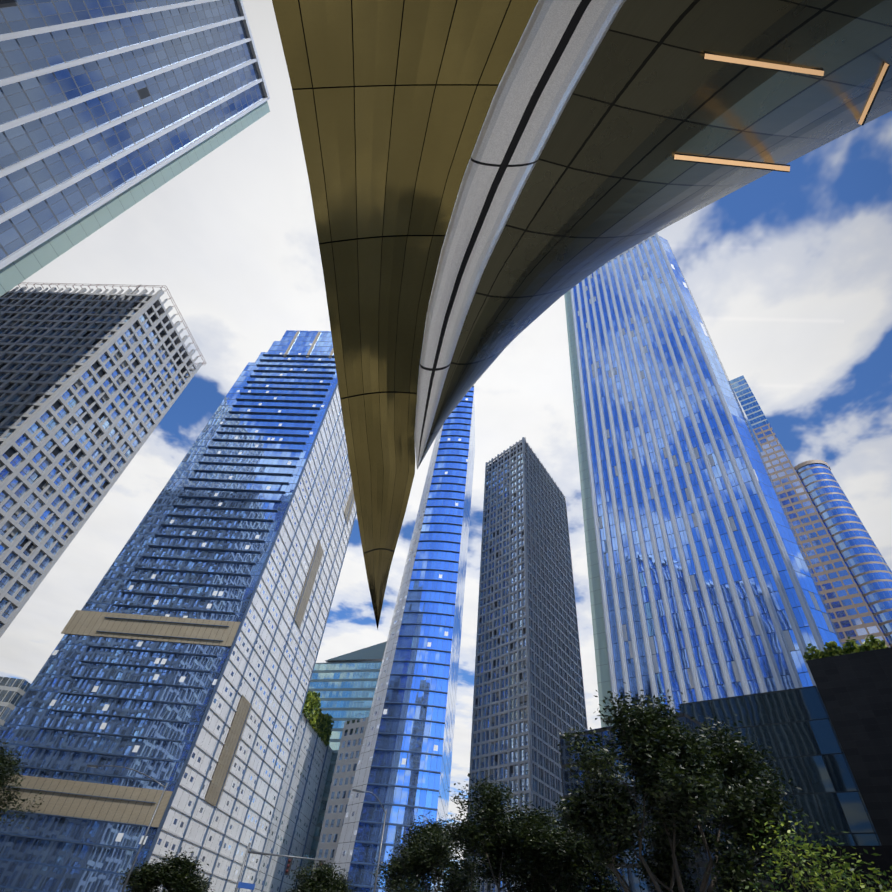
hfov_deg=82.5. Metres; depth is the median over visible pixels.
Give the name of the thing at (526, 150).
canopy hull
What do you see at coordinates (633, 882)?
building
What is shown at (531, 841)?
tree
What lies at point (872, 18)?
window pane
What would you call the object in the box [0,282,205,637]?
tower
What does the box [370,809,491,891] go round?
tree
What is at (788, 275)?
sky
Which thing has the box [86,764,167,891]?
street lamp
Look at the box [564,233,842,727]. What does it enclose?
tower
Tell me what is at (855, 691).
building
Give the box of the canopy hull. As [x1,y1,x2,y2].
[272,0,891,629]
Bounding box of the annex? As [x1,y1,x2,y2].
[253,711,331,891]
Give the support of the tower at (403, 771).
on the ground
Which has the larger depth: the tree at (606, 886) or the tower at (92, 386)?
the tower at (92, 386)
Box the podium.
[679,686,880,891]
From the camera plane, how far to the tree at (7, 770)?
36.72 m
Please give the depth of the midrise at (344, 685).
210.15 m
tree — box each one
[0,735,43,828]
[113,847,213,891]
[285,856,355,891]
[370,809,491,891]
[425,771,613,891]
[504,822,624,891]
[549,682,809,891]
[730,804,874,891]
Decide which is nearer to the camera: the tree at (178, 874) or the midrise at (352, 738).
the tree at (178, 874)
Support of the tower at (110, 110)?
on the ground
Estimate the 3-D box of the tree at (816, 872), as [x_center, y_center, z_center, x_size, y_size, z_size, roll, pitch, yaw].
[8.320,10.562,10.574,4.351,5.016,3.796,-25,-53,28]
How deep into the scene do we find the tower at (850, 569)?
204.87 m
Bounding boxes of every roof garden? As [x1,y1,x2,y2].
[303,690,334,746]
[802,635,888,662]
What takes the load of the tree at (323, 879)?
on the ground
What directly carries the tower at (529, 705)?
on the ground
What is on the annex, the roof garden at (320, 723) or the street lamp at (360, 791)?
the roof garden at (320, 723)
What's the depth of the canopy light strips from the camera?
6.11 m
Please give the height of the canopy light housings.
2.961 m
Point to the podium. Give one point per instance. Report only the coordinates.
(793, 729)
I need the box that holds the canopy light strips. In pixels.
[674,54,888,170]
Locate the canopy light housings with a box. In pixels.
[674,52,889,171]
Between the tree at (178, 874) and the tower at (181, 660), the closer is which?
the tree at (178, 874)
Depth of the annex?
158.68 m
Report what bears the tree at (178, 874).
on the ground
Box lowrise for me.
[0,676,30,728]
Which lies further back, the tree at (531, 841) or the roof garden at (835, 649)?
the roof garden at (835, 649)
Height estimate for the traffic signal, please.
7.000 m
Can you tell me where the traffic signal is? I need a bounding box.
[234,842,325,891]
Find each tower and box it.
[0,0,269,296]
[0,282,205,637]
[0,330,356,891]
[332,386,474,891]
[465,437,587,891]
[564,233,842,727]
[730,375,891,646]
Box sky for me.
[0,0,891,886]
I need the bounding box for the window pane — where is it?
[0,0,891,891]
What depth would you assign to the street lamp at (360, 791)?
37.51 m
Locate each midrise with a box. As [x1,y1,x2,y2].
[305,641,386,877]
[313,717,368,876]
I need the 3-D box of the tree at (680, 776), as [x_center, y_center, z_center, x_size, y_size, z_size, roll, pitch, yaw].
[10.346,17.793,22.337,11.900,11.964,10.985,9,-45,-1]
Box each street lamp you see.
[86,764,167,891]
[352,789,386,891]
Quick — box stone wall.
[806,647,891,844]
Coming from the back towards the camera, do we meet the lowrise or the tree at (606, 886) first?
the lowrise

